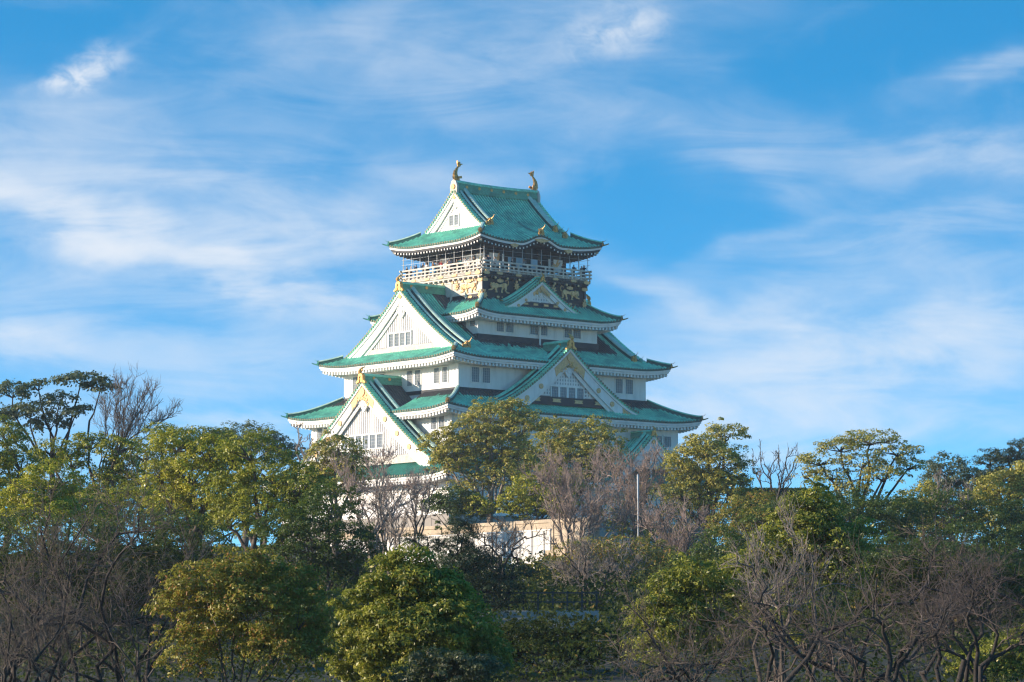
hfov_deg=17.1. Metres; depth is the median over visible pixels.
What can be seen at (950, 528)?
evergreen tree
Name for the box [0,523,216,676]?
tree
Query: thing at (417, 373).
window
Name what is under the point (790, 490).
clipped hedge
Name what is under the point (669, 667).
bare cherry tree
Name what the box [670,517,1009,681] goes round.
bare cherry tree
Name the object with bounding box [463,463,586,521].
evergreen tree
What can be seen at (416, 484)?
bare tree
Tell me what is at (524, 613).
concrete wall
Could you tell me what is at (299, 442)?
bare tree
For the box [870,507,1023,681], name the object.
bare cherry tree
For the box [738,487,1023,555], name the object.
evergreen bush
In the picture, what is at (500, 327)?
window
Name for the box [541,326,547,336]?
window
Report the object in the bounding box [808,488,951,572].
evergreen tree
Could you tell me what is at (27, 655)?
bare cherry tree
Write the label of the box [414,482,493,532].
evergreen bush
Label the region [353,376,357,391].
window
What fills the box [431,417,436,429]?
window
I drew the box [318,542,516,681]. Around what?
broadleaf shrub
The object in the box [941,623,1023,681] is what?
broadleaf shrub
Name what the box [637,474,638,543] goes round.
lamp pole
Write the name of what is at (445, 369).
window
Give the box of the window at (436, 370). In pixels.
[433,367,439,383]
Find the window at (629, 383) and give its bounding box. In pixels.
[625,379,633,394]
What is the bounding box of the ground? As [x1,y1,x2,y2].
[0,544,1023,681]
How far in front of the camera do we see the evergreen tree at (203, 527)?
157.48 m
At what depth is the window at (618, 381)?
420.41 m
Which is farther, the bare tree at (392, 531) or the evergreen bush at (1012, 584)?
the bare tree at (392, 531)
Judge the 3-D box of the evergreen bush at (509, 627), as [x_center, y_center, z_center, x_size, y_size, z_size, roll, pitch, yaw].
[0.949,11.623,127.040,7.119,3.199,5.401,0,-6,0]
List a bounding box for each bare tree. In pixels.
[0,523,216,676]
[90,363,182,547]
[291,422,320,495]
[324,442,433,571]
[352,484,413,574]
[393,462,439,558]
[400,506,541,626]
[452,507,546,591]
[515,438,651,554]
[538,528,653,609]
[575,435,676,557]
[627,484,723,557]
[751,439,800,516]
[930,468,975,544]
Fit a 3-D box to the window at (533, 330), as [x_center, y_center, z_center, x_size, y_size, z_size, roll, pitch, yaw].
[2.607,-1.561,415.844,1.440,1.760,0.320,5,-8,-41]
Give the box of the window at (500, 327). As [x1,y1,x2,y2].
[496,322,504,332]
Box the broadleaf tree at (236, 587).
[140,543,344,681]
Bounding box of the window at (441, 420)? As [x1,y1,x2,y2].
[438,416,444,429]
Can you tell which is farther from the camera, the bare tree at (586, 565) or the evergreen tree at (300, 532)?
the bare tree at (586, 565)
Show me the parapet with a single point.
(538, 524)
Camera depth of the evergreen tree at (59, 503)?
171.64 m
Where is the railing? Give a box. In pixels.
[478,591,598,610]
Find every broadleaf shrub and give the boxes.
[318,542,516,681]
[380,645,537,681]
[619,551,767,681]
[692,475,879,680]
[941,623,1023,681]
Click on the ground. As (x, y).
(584, 679)
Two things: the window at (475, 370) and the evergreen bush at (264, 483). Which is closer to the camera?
the evergreen bush at (264, 483)
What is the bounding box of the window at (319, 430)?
[317,428,322,438]
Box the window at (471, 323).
[469,320,475,326]
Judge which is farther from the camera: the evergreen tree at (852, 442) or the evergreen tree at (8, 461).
the evergreen tree at (852, 442)
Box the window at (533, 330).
[529,325,538,335]
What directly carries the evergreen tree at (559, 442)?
on the ground
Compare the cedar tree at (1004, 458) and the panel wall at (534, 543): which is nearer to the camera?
the cedar tree at (1004, 458)
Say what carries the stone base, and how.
on the ground
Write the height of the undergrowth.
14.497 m
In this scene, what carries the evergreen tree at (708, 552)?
on the ground
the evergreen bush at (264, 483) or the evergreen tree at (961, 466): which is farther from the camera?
the evergreen tree at (961, 466)
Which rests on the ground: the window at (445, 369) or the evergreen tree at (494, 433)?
the evergreen tree at (494, 433)
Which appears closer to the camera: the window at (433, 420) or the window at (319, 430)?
the window at (433, 420)
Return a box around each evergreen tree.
[0,370,121,538]
[0,414,45,604]
[0,450,107,621]
[0,478,279,570]
[0,503,259,646]
[27,431,156,608]
[120,421,242,588]
[136,426,254,607]
[193,426,343,617]
[200,419,306,545]
[245,480,386,608]
[292,429,380,571]
[414,396,553,522]
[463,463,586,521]
[503,413,629,512]
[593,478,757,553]
[655,417,760,561]
[665,525,803,615]
[701,487,794,553]
[790,428,926,524]
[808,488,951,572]
[811,526,1023,615]
[888,477,961,538]
[904,509,1023,571]
[909,450,979,537]
[954,460,1023,563]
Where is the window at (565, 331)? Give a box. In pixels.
[563,328,571,338]
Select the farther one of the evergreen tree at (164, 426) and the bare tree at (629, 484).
the bare tree at (629, 484)
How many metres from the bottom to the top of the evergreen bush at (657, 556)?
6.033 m
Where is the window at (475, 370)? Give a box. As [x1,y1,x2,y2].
[471,366,479,382]
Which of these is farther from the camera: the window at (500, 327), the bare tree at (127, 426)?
the window at (500, 327)
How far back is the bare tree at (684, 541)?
279.59 m
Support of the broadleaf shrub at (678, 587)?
on the ground
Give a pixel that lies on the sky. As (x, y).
(811, 210)
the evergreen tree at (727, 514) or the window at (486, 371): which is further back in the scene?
the window at (486, 371)
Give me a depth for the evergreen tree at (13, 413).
262.28 m
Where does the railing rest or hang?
on the concrete wall at (524, 613)
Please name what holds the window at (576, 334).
in the castle keep
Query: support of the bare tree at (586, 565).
on the ground
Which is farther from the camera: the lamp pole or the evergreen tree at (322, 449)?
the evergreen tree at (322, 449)
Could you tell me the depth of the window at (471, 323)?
410.57 m
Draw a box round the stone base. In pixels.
[283,514,703,549]
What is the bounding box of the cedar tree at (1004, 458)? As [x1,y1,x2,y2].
[960,438,1023,571]
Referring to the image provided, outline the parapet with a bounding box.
[332,517,600,567]
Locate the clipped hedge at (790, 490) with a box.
[732,486,806,526]
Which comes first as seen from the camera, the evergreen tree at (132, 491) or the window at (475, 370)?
the evergreen tree at (132, 491)
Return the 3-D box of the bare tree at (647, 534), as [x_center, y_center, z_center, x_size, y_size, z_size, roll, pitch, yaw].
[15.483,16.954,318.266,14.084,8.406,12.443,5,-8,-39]
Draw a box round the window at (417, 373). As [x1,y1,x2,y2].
[414,369,420,385]
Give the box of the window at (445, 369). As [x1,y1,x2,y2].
[442,366,448,382]
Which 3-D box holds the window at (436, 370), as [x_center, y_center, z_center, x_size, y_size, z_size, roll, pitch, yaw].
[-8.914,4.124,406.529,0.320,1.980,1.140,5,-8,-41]
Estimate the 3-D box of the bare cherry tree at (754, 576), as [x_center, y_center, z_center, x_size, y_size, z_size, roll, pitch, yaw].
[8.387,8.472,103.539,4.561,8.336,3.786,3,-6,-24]
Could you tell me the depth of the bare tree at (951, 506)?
250.00 m
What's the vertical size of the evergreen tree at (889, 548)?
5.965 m
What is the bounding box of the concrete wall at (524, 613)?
[478,611,598,645]
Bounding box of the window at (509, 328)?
[505,323,513,333]
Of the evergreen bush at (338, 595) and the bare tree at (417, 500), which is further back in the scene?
the bare tree at (417, 500)
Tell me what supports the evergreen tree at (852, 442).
on the ground
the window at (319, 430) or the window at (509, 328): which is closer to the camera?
the window at (509, 328)
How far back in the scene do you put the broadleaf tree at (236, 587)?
77.50 m
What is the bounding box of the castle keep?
[264,160,715,542]
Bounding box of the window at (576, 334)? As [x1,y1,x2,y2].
[572,329,580,339]
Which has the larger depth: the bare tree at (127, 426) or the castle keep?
the castle keep
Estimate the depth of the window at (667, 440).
421.54 m
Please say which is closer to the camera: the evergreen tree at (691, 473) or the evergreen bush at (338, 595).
the evergreen bush at (338, 595)
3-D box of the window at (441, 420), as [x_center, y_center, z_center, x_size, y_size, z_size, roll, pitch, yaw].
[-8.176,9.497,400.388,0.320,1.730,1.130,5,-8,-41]
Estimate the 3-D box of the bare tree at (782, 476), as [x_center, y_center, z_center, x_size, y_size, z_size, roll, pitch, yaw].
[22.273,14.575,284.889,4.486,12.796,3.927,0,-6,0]
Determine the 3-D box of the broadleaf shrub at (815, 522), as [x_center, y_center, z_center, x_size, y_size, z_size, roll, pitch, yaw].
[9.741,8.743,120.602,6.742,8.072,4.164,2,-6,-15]
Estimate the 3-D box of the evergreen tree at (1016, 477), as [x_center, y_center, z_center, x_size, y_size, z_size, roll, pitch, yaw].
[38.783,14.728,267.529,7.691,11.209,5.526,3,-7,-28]
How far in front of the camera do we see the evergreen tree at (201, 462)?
181.54 m
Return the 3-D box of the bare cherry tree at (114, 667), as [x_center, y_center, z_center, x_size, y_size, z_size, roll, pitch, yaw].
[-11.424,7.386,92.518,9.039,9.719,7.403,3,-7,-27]
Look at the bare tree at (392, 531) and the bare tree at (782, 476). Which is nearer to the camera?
the bare tree at (392, 531)
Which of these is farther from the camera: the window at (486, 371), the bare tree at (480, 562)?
the window at (486, 371)
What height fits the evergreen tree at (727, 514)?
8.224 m
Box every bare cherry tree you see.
[0,434,265,681]
[0,537,110,681]
[595,564,779,681]
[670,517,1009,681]
[716,486,881,681]
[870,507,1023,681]
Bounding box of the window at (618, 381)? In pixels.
[615,378,622,393]
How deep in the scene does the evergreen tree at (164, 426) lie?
215.24 m
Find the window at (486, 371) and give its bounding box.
[482,367,490,383]
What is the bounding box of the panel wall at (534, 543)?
[330,529,551,573]
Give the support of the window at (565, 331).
in the castle keep
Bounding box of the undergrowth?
[0,549,1023,681]
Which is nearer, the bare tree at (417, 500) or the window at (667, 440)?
the bare tree at (417, 500)
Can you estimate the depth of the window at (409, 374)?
410.27 m
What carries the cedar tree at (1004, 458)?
on the ground
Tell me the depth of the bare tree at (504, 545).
214.86 m
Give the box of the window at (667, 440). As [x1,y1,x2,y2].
[663,436,671,447]
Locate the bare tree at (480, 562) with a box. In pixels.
[400,506,541,626]
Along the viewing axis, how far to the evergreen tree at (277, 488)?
177.66 m
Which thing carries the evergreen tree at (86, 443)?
on the ground
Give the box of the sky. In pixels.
[0,0,1023,553]
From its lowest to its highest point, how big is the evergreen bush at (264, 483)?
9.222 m
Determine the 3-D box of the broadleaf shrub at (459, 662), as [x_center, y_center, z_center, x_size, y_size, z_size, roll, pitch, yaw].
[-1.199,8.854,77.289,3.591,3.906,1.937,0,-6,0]
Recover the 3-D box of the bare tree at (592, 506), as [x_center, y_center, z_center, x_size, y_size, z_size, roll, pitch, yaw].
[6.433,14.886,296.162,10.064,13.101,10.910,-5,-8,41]
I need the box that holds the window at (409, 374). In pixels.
[406,370,412,386]
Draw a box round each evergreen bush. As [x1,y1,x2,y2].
[0,468,327,578]
[260,584,363,666]
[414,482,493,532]
[460,611,630,680]
[521,527,703,590]
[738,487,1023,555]
[832,549,1023,654]
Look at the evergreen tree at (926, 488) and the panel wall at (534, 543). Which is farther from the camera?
the panel wall at (534, 543)
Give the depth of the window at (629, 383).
421.54 m

